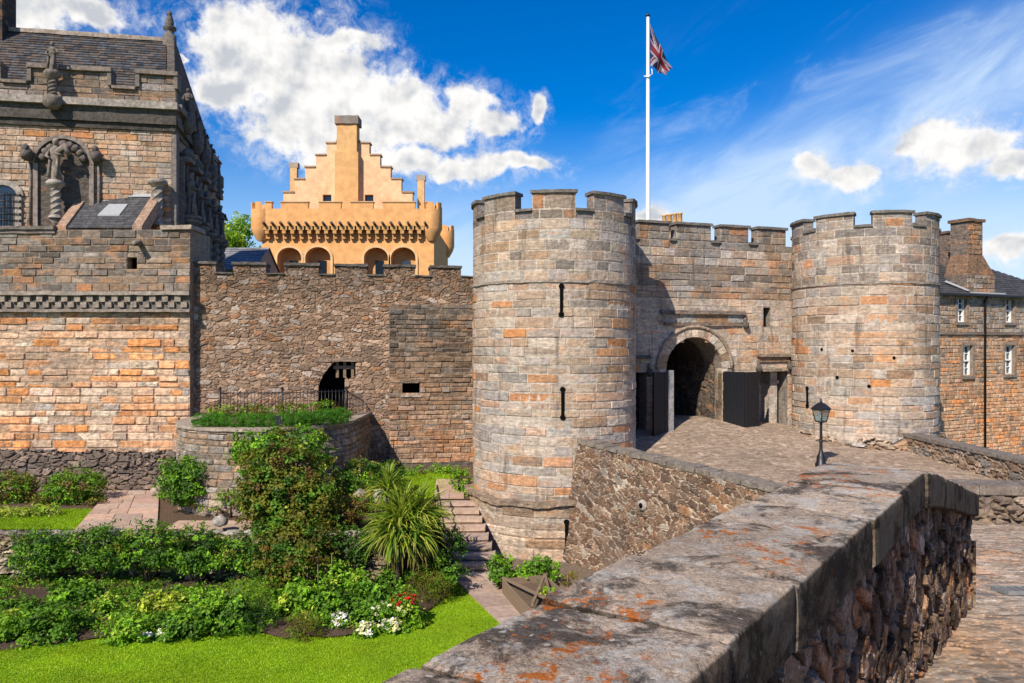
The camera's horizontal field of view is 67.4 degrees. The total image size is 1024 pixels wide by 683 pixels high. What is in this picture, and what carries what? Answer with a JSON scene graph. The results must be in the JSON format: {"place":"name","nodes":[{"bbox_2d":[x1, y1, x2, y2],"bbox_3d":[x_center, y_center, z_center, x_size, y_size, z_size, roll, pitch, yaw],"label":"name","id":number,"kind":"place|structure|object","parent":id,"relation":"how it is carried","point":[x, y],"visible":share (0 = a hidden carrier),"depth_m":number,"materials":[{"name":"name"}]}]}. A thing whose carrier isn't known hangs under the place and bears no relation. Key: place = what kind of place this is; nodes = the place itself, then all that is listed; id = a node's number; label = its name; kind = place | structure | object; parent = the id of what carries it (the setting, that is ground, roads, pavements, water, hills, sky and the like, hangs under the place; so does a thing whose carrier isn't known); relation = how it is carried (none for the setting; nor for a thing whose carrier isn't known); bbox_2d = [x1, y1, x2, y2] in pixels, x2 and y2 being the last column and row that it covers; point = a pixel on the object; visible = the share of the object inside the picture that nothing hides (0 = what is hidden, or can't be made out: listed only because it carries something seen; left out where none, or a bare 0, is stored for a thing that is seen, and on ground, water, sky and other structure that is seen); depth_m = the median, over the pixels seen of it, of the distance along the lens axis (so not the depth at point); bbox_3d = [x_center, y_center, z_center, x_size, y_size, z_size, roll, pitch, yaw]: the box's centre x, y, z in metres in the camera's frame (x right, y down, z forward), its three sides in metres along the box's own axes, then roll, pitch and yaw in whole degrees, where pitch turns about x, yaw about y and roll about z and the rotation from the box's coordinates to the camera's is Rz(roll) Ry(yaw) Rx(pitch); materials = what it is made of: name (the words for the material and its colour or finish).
{"place":"outdoors","nodes":[
{"label":"outdoors","id":0,"kind":"place"},
{"bbox_2d":[0,508,128,528],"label":"lawn","id":1,"kind":"structure","parent":0,"point":[78,523],"depth_m":23.54,"materials":[{"name":"green plant"}]},
{"bbox_2d":[0,502,62,518],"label":"yellow plant","id":2,"kind":"object","parent":1,"relation":"on","point":[28,511],"visible":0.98,"depth_m":23.91,"materials":[{"name":"green plant"}]},
{"bbox_2d":[0,467,440,530],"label":"terrace soil","id":3,"kind":"structure","parent":0,"point":[168,512],"depth_m":24.73,"materials":[{"name":"brown soil"}]},
{"bbox_2d":[0,467,43,504],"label":"rose bush","id":4,"kind":"object","parent":3,"relation":"on","point":[24,486],"visible":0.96,"depth_m":26.22,"materials":[{"name":"green plant"}]},
{"bbox_2d":[18,493,107,506],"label":"bronze ground plant","id":5,"kind":"object","parent":3,"relation":"on","point":[88,502],"visible":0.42,"depth_m":25.86,"materials":[{"name":"green plant"}]},
{"bbox_2d":[27,463,115,505],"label":"rose bush","id":6,"kind":"object","parent":3,"relation":"on","point":[61,491],"visible":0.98,"depth_m":26.04,"materials":[{"name":"green plant"}]},
{"bbox_2d":[0,0,228,491],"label":"palace","id":7,"kind":"structure","parent":3,"relation":"on","point":[113,216],"depth_m":28.31,"materials":[{"name":"stone"}]},
{"bbox_2d":[0,180,23,225],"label":"window","id":8,"kind":"structure","parent":7,"relation":"in","point":[11,194],"depth_m":28.91,"materials":[{"name":"glass"}]},
{"bbox_2d":[149,451,208,513],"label":"rounded shrub","id":9,"kind":"object","parent":3,"relation":"on","point":[175,477],"visible":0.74,"depth_m":24.15,"materials":[{"name":"green plant"}]},
{"bbox_2d":[190,487,239,517],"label":"border plant","id":10,"kind":"object","parent":3,"relation":"on","point":[221,500],"visible":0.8,"depth_m":23.85,"materials":[{"name":"green plant"}]},
{"bbox_2d":[212,515,227,526],"bbox_3d":[-8.362,5.140,21.997,0.445,0.350,0.415,0,0,-21],"label":"boulder","id":11,"kind":"object","parent":3,"relation":"on","point":[220,520],"visible":1,"depth_m":21.86,"materials":[{"name":"grey stone"}]},
{"bbox_2d":[175,412,371,516],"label":"round bed wall","id":12,"kind":"structure","parent":3,"relation":"on","point":[211,446],"depth_m":24.44,"materials":[{"name":"stone"}]},
{"bbox_2d":[205,402,239,425],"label":"rose bush","id":13,"kind":"object","parent":12,"relation":"on","point":[231,406],"visible":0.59,"depth_m":26.01,"materials":[{"name":"green plant"}]},
{"bbox_2d":[188,410,277,427],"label":"hedge","id":14,"kind":"object","parent":12,"relation":"on","point":[241,420],"visible":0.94,"depth_m":24.46,"materials":[{"name":"green plant"}]},
{"bbox_2d":[235,402,272,425],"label":"rose bush","id":15,"kind":"object","parent":12,"relation":"on","point":[260,406],"visible":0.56,"depth_m":26.05,"materials":[{"name":"green plant"}]},
{"bbox_2d":[218,386,363,418],"bbox_3d":[-7.921,2.450,28.041,5.243,1.640,1.404,0,0,-20],"label":"iron railing","id":16,"kind":"object","parent":12,"relation":"on","point":[321,391],"visible":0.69,"depth_m":27.86,"materials":[{"name":"black metal"}]},
{"bbox_2d":[271,401,311,417],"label":"rose bush","id":17,"kind":"object","parent":12,"relation":"on","point":[288,405],"visible":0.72,"depth_m":26.41,"materials":[{"name":"green plant"}]},
{"bbox_2d":[279,406,353,427],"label":"hedge","id":18,"kind":"object","parent":12,"relation":"on","point":[305,417],"visible":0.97,"depth_m":24.92,"materials":[{"name":"green plant"}]},
{"bbox_2d":[309,398,341,422],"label":"rose bush","id":19,"kind":"object","parent":12,"relation":"on","point":[319,405],"visible":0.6,"depth_m":26.66,"materials":[{"name":"green plant"}]},
{"bbox_2d":[193,261,472,504],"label":"curtain wall","id":20,"kind":"structure","parent":3,"relation":"on","point":[392,346],"depth_m":29.73,"materials":[{"name":"stone"}]},
{"bbox_2d":[319,361,355,415],"bbox_3d":[-6.891,1.860,30.470,1.480,2.280,0.300,0,0,-10],"label":"doorway","id":21,"kind":"structure","parent":20,"relation":"in","point":[329,381],"depth_m":30.30,"materials":[{"name":"black"}]},
{"bbox_2d":[320,486,375,530],"bbox_3d":[-4.526,5.018,22.646,1.356,1.310,2.722,0,0,33],"label":"bronze mound","id":22,"kind":"object","parent":3,"relation":"on","point":[359,502],"visible":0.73,"depth_m":22.22,"materials":[{"name":"green plant"}]},
{"bbox_2d":[330,455,405,510],"bbox_3d":[-4.702,4.656,25.195,1.920,1.834,3.925,0,0,35],"label":"dark shrub","id":23,"kind":"object","parent":3,"relation":"on","point":[355,483],"visible":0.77,"depth_m":24.68,"materials":[{"name":"green plant"}]},
{"bbox_2d":[0,577,448,649],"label":"flower bed soil","id":24,"kind":"structure","parent":0,"point":[86,633],"depth_m":19.77,"materials":[{"name":"brown soil"}]},
{"bbox_2d":[0,606,36,648],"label":"bed plant","id":25,"kind":"object","parent":24,"relation":"on","point":[8,631],"visible":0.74,"depth_m":17.78,"materials":[{"name":"green plant"}]},
{"bbox_2d":[0,593,53,618],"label":"bed plant","id":26,"kind":"object","parent":24,"relation":"on","point":[31,603],"visible":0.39,"depth_m":19.05,"materials":[{"name":"green plant"}]},
{"bbox_2d":[1,525,79,581],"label":"terrace shrub","id":27,"kind":"object","parent":24,"relation":"on","point":[48,550],"visible":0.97,"depth_m":20.85,"materials":[{"name":"green plant"}]},
{"bbox_2d":[10,601,91,650],"bbox_3d":[-10.858,6.790,18.073,1.614,1.307,1.498,0,0,-12],"label":"bed plant","id":28,"kind":"object","parent":24,"relation":"on","point":[57,614],"visible":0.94,"depth_m":17.77,"materials":[{"name":"green plant"}]},
{"bbox_2d":[39,577,101,607],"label":"bed plant","id":29,"kind":"object","parent":24,"relation":"on","point":[73,591],"visible":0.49,"depth_m":19.73,"materials":[{"name":"green plant"}]},
{"bbox_2d":[56,516,137,581],"bbox_3d":[-11.385,5.772,21.111,2.283,1.784,1.646,0,0,0],"label":"terrace shrub","id":30,"kind":"object","parent":24,"relation":"on","point":[101,561],"visible":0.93,"depth_m":20.85,"materials":[{"name":"green plant"}]},
{"bbox_2d":[86,591,136,616],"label":"bed plant","id":31,"kind":"object","parent":24,"relation":"on","point":[102,603],"visible":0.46,"depth_m":19.18,"materials":[{"name":"green plant"}]},
{"bbox_2d":[94,607,164,646],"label":"bed plant","id":32,"kind":"object","parent":24,"relation":"on","point":[123,631],"visible":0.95,"depth_m":17.77,"materials":[{"name":"green plant"}]},
{"bbox_2d":[109,518,192,583],"bbox_3d":[-9.908,5.757,21.108,2.360,1.811,1.627,0,0,0],"label":"terrace shrub","id":33,"kind":"object","parent":24,"relation":"on","point":[150,558],"visible":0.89,"depth_m":20.90,"materials":[{"name":"green plant"}]},
{"bbox_2d":[138,622,173,638],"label":"flower clump","id":34,"kind":"object","parent":24,"relation":"on","point":[150,632],"visible":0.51,"depth_m":17.97,"materials":[{"name":"white plant"}]},
{"bbox_2d":[132,585,191,618],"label":"bed plant","id":35,"kind":"object","parent":24,"relation":"on","point":[156,603],"visible":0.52,"depth_m":19.11,"materials":[{"name":"green plant"}]},
{"bbox_2d":[146,602,215,643],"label":"bed plant","id":36,"kind":"object","parent":24,"relation":"on","point":[175,618],"visible":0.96,"depth_m":18.03,"materials":[{"name":"green plant"}]},
{"bbox_2d":[161,520,233,582],"bbox_3d":[-8.623,5.781,21.130,2.102,1.778,1.666,0,0,0],"label":"terrace shrub","id":37,"kind":"object","parent":24,"relation":"on","point":[194,561],"visible":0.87,"depth_m":20.85,"materials":[{"name":"green plant"}]},
{"bbox_2d":[175,580,241,616],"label":"bed plant","id":38,"kind":"object","parent":24,"relation":"on","point":[195,599],"visible":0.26,"depth_m":19.30,"materials":[{"name":"green plant"}]},
{"bbox_2d":[0,570,418,641],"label":"ground cover","id":39,"kind":"object","parent":24,"relation":"on","point":[134,590],"visible":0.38,"depth_m":20.30,"materials":[{"name":"green plant"}]},
{"bbox_2d":[371,600,414,618],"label":"flower clump","id":40,"kind":"object","parent":39,"relation":"on","point":[382,611],"visible":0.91,"depth_m":18.66,"materials":[{"name":"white plant"}]},
{"bbox_2d":[200,589,265,638],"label":"bed plant","id":41,"kind":"object","parent":24,"relation":"on","point":[225,610],"visible":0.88,"depth_m":18.32,"materials":[{"name":"green plant"}]},
{"bbox_2d":[211,528,263,582],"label":"terrace shrub","id":42,"kind":"object","parent":24,"relation":"on","point":[239,564],"visible":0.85,"depth_m":20.80,"materials":[{"name":"green plant"}]},
{"bbox_2d":[222,563,280,605],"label":"bed plant","id":43,"kind":"object","parent":24,"relation":"on","point":[264,589],"visible":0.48,"depth_m":19.99,"materials":[{"name":"green plant"}]},
{"bbox_2d":[225,591,284,636],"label":"bed plant","id":44,"kind":"object","parent":24,"relation":"on","point":[258,623],"visible":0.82,"depth_m":18.39,"materials":[{"name":"green plant"}]},
{"bbox_2d":[227,431,344,588],"bbox_3d":[-6.385,4.763,21.808,3.532,4.217,4.040,0,0,0],"label":"smoke bush","id":45,"kind":"object","parent":24,"relation":"on","point":[295,488],"visible":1,"depth_m":21.37,"materials":[{"name":"green plant"}]},
{"bbox_2d":[263,576,334,622],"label":"bed plant","id":46,"kind":"object","parent":24,"relation":"on","point":[298,594],"visible":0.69,"depth_m":19.12,"materials":[{"name":"green plant"}]},
{"bbox_2d":[281,607,331,644],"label":"bed plant","id":47,"kind":"object","parent":24,"relation":"on","point":[310,619],"visible":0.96,"depth_m":18.09,"materials":[{"name":"green plant"}]},
{"bbox_2d":[308,574,357,620],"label":"bed plant","id":48,"kind":"object","parent":24,"relation":"on","point":[341,597],"visible":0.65,"depth_m":19.09,"materials":[{"name":"green plant"}]},
{"bbox_2d":[329,611,351,628],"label":"flower clump","id":49,"kind":"object","parent":24,"relation":"on","point":[345,616],"visible":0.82,"depth_m":18.54,"materials":[{"name":"white plant"}]},
{"bbox_2d":[313,558,375,592],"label":"bed plant","id":50,"kind":"object","parent":24,"relation":"on","point":[354,577],"visible":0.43,"depth_m":20.53,"materials":[{"name":"green plant"}]},
{"bbox_2d":[348,601,382,624],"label":"bed plant","id":51,"kind":"object","parent":24,"relation":"on","point":[366,612],"visible":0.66,"depth_m":18.73,"materials":[{"name":"green plant"}]},
{"bbox_2d":[353,620,380,638],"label":"flower clump","id":52,"kind":"object","parent":24,"relation":"on","point":[365,629],"visible":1,"depth_m":18.12,"materials":[{"name":"white plant"}]},
{"bbox_2d":[345,580,399,612],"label":"bed plant","id":53,"kind":"object","parent":24,"relation":"on","point":[377,594],"visible":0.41,"depth_m":19.44,"materials":[{"name":"green plant"}]},
{"bbox_2d":[376,616,407,633],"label":"flower clump","id":54,"kind":"object","parent":24,"relation":"on","point":[387,626],"visible":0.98,"depth_m":18.37,"materials":[{"name":"white plant"}]},
{"bbox_2d":[369,565,417,591],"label":"bed plant","id":55,"kind":"object","parent":24,"relation":"on","point":[385,575],"visible":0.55,"depth_m":20.85,"materials":[{"name":"green plant"}]},
{"bbox_2d":[371,600,430,635],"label":"bed plant","id":56,"kind":"object","parent":24,"relation":"on","point":[415,614],"visible":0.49,"depth_m":18.73,"materials":[{"name":"green plant"}]},
{"bbox_2d":[387,591,418,607],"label":"flower clump","id":57,"kind":"object","parent":56,"relation":"on","point":[410,600],"visible":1,"depth_m":18.82,"materials":[{"name":"red plant"}]},
{"bbox_2d":[353,461,457,588],"bbox_3d":[-2.909,5.149,21.391,2.991,3.549,3.216,0,0,0],"label":"cabbage palm","id":58,"kind":"object","parent":24,"relation":"on","point":[406,518],"visible":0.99,"depth_m":20.96,"materials":[{"name":"green plant"}]},
{"bbox_2d":[402,561,458,606],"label":"bed plant","id":59,"kind":"object","parent":24,"relation":"on","point":[427,576],"visible":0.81,"depth_m":20.48,"materials":[{"name":"green plant"}]},
{"bbox_2d":[425,549,470,595],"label":"bed plant","id":60,"kind":"object","parent":24,"relation":"on","point":[446,570],"visible":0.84,"depth_m":20.96,"materials":[{"name":"green plant"}]},
{"bbox_2d":[0,471,499,682],"bbox_3d":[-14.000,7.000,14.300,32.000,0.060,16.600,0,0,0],"label":"lawn","id":61,"kind":"structure","parent":0,"point":[249,653],"depth_m":17.07,"materials":[{"name":"green plant"}]},
{"bbox_2d":[0,500,435,580],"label":"terrace wall","id":62,"kind":"structure","parent":61,"relation":"on","point":[373,565],"depth_m":21.50,"materials":[{"name":"stone"}]},
{"bbox_2d":[6,524,125,542],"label":"silver plant","id":63,"kind":"object","parent":62,"relation":"on","point":[119,529],"visible":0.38,"depth_m":21.41,"materials":[{"name":"green plant"}]},
{"bbox_2d":[322,522,470,576],"bbox_3d":[-3.247,6.024,21.376,4.326,2.103,1.523,0,0,-13],"label":"shaded ivy","id":64,"kind":"object","parent":62,"relation":"attached to","point":[456,543],"visible":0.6,"depth_m":21.30,"materials":[{"name":"green plant"}]},
{"bbox_2d":[75,479,464,530],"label":"terrace path","id":65,"kind":"structure","parent":0,"point":[138,504],"depth_m":24.58,"materials":[{"name":"beige stone"}]},
{"bbox_2d":[224,422,337,516],"bbox_3d":[-7.015,3.959,23.433,3.351,3.018,1.880,0,0,-18],"label":"climbing shrub","id":66,"kind":"object","parent":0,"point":[247,444],"visible":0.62,"depth_m":23.18,"materials":[{"name":"green plant"}]},
{"bbox_2d":[377,472,461,498],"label":"lawn","id":67,"kind":"structure","parent":0,"point":[426,482],"depth_m":28.42,"materials":[{"name":"green plant"}]},
{"bbox_2d":[441,466,472,498],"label":"terrace edge soil","id":68,"kind":"structure","parent":0,"point":[468,469],"depth_m":29.45,"materials":[{"name":"brown soil"}]},
{"bbox_2d":[438,465,472,496],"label":"shrub","id":69,"kind":"object","parent":68,"relation":"on","point":[457,480],"visible":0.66,"depth_m":27.19,"materials":[{"name":"green plant"}]},
{"bbox_2d":[458,580,519,623],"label":"garden path","id":70,"kind":"structure","parent":0,"point":[489,597],"depth_m":20.71,"materials":[{"name":"beige stone"}]},
{"bbox_2d":[16,0,1023,278],"label":"sky","id":71,"kind":"structure","parent":0,"point":[768,113],"materials":[{"name":"blue"}]},
{"bbox_2d":[489,557,595,587],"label":"gravel ground","id":72,"kind":"structure","parent":0,"point":[582,571],"depth_m":23.44,"materials":[{"name":"soil"}]},
{"bbox_2d":[435,499,495,579],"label":"garden steps","id":73,"kind":"structure","parent":72,"relation":"on","point":[469,517],"depth_m":24.35,"materials":[{"name":"beige stone"}]},
{"bbox_2d":[480,551,516,588],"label":"shrub","id":74,"kind":"object","parent":72,"relation":"on","point":[497,576],"visible":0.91,"depth_m":21.50,"materials":[{"name":"green plant"}]},
{"bbox_2d":[502,573,560,613],"bbox_3d":[0.702,6.755,20.149,1.305,0.538,2.607,0,0,-16],"label":"timber planter","id":75,"kind":"object","parent":72,"relation":"on","point":[522,594],"visible":0.56,"depth_m":20.50,"materials":[{"name":"wood"}]},
{"bbox_2d":[508,553,561,582],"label":"shrub","id":76,"kind":"object","parent":72,"relation":"on","point":[536,567],"visible":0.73,"depth_m":21.75,"materials":[{"name":"green plant"}]},
{"bbox_2d":[464,189,637,561],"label":"round tower","id":77,"kind":"structure","parent":72,"relation":"on","point":[554,286],"depth_m":24.89,"materials":[{"name":"stone"}]},
{"bbox_2d":[558,570,581,587],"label":"straw plant","id":78,"kind":"object","parent":72,"relation":"on","point":[570,576],"visible":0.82,"depth_m":20.91,"materials":[{"name":"brown plant"}]},
{"bbox_2d":[561,438,784,571],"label":"ramp wall","id":79,"kind":"structure","parent":72,"relation":"on","point":[633,501],"depth_m":22.38,"materials":[{"name":"stone"}]},
{"bbox_2d":[662,212,682,237],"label":"chimney stack","id":80,"kind":"object","parent":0,"point":[667,217],"visible":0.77,"depth_m":45.69,"materials":[{"name":"stone"}]},
{"bbox_2d":[635,414,994,484],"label":"road paving","id":81,"kind":"structure","parent":0,"point":[780,453],"depth_m":27.37,"materials":[{"name":"grey stone"}]},
{"bbox_2d":[811,399,831,466],"bbox_3d":[10.260,3.030,25.500,0.467,2.280,0.467,0,0,-29],"label":"street lamp","id":82,"kind":"object","parent":81,"relation":"on","point":[821,406],"visible":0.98,"depth_m":25.43,"materials":[{"name":"black metal"}]},
{"bbox_2d":[914,523,1023,682],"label":"pavement","id":83,"kind":"structure","parent":0,"point":[985,643],"depth_m":6.35,"materials":[{"name":"stone"}]},
{"bbox_2d":[990,585,1023,595],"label":"drain cover","id":84,"kind":"object","parent":83,"relation":"on","point":[1011,590],"visible":1,"depth_m":8.07,"materials":[{"name":"grey metal"}]},
{"label":"ground","id":85,"kind":"structure","parent":0,"visible":0},
{"bbox_2d":[224,211,261,247],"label":"tree","id":86,"kind":"object","parent":85,"relation":"on","point":[235,237],"visible":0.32,"depth_m":74.90,"materials":[{"name":"green plant"}]},
{"bbox_2d":[224,248,279,272],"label":"slate roofed building","id":87,"kind":"structure","parent":85,"relation":"on","point":[249,255],"depth_m":45.77,"materials":[{"name":"stone"}]},
{"bbox_2d":[251,115,453,274],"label":"great hall","id":88,"kind":"structure","parent":85,"relation":"on","point":[347,199],"depth_m":55.00,"materials":[{"name":"orange stone"}]},
{"bbox_2d":[275,245,302,272],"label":"window","id":89,"kind":"structure","parent":88,"relation":"in","point":[295,255],"depth_m":55.75,"materials":[{"name":"beige stone"}]},
{"bbox_2d":[303,245,332,273],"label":"window","id":90,"kind":"structure","parent":88,"relation":"in","point":[324,256],"depth_m":55.75,"materials":[{"name":"beige stone"}]},
{"bbox_2d":[362,245,389,273],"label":"window","id":91,"kind":"structure","parent":88,"relation":"in","point":[375,259],"depth_m":55.75,"materials":[{"name":"beige stone"}]},
{"bbox_2d":[389,245,417,274],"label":"window","id":92,"kind":"structure","parent":88,"relation":"in","point":[402,256],"depth_m":55.75,"materials":[{"name":"beige stone"}]},
{"bbox_2d":[939,218,1023,455],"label":"stone house","id":93,"kind":"structure","parent":85,"relation":"on","point":[981,354],"depth_m":39.49,"materials":[{"name":"stone"}]},
{"bbox_2d":[955,295,969,324],"bbox_3d":[22.657,-1.607,38.943,1.060,1.535,0.490,0,0,-25],"label":"window","id":94,"kind":"structure","parent":93,"relation":"in","point":[959,305],"depth_m":38.94,"materials":[{"name":"white paint"}]},
{"bbox_2d":[960,342,975,378],"bbox_3d":[23.064,0.965,39.134,1.100,1.870,0.490,0,0,-25],"label":"window","id":95,"kind":"structure","parent":93,"relation":"in","point":[965,350],"depth_m":39.14,"materials":[{"name":"white paint"}]},
{"bbox_2d":[1002,342,1016,376],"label":"window","id":96,"kind":"structure","parent":93,"relation":"in","point":[1007,346],"depth_m":40.57,"materials":[{"name":"white paint"}]},
{"bbox_2d":[1003,297,1016,324],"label":"window","id":97,"kind":"structure","parent":93,"relation":"in","point":[1006,303],"depth_m":40.55,"materials":[{"name":"white paint"}]},
{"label":"pavement bed","id":98,"kind":"structure","parent":0,"visible":0},
{"bbox_2d":[382,463,978,682],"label":"parapet wall","id":99,"kind":"structure","parent":98,"relation":"on","point":[839,573],"depth_m":2.67,"materials":[{"name":"stone"}]},
{"bbox_2d":[948,479,1023,524],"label":"boundary wall","id":100,"kind":"structure","parent":98,"relation":"on","point":[1001,502],"depth_m":13.34,"materials":[{"name":"stone"}]},
{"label":"road","id":101,"kind":"structure","parent":0,"visible":0},
{"bbox_2d":[635,219,791,435],"bbox_3d":[6.888,-0.044,34.645,10.040,9.380,10.084,0,0,-19],"label":"gatehouse","id":102,"kind":"object","parent":101,"relation":"on","point":[713,323],"visible":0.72,"depth_m":30.98,"materials":[{"name":"stone"}]},
{"bbox_2d":[635,373,638,427],"bbox_3d":[4.580,2.737,30.616,0.890,3.010,0.807,0,0,0],"label":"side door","id":103,"kind":"structure","parent":102,"relation":"in","point":[637,374],"depth_m":30.43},
{"bbox_2d":[644,13,652,219],"bbox_3d":[6.394,-9.235,35.971,0.407,12.270,0.259,0,0,21],"label":"flagpole","id":104,"kind":"object","parent":102,"relation":"on","point":[648,75],"visible":0.81,"depth_m":35.93,"materials":[{"name":"white metal"}]},
{"bbox_2d":[650,24,672,74],"bbox_3d":[7.000,-13.650,35.960,1.050,2.500,0.396,0,0,0],"label":"flag","id":105,"kind":"object","parent":104,"relation":"hanging from","point":[659,63],"visible":1,"depth_m":35.99,"materials":[{"name":"fabric"}]},
{"bbox_2d":[790,210,946,450],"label":"round tower","id":106,"kind":"structure","parent":101,"relation":"on","point":[865,340],"depth_m":28.52,"materials":[{"name":"stone"}]},
{"bbox_2d":[903,433,1023,480],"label":"roadside wall","id":107,"kind":"structure","parent":101,"relation":"on","point":[995,464],"depth_m":24.98,"materials":[{"name":"stone"}]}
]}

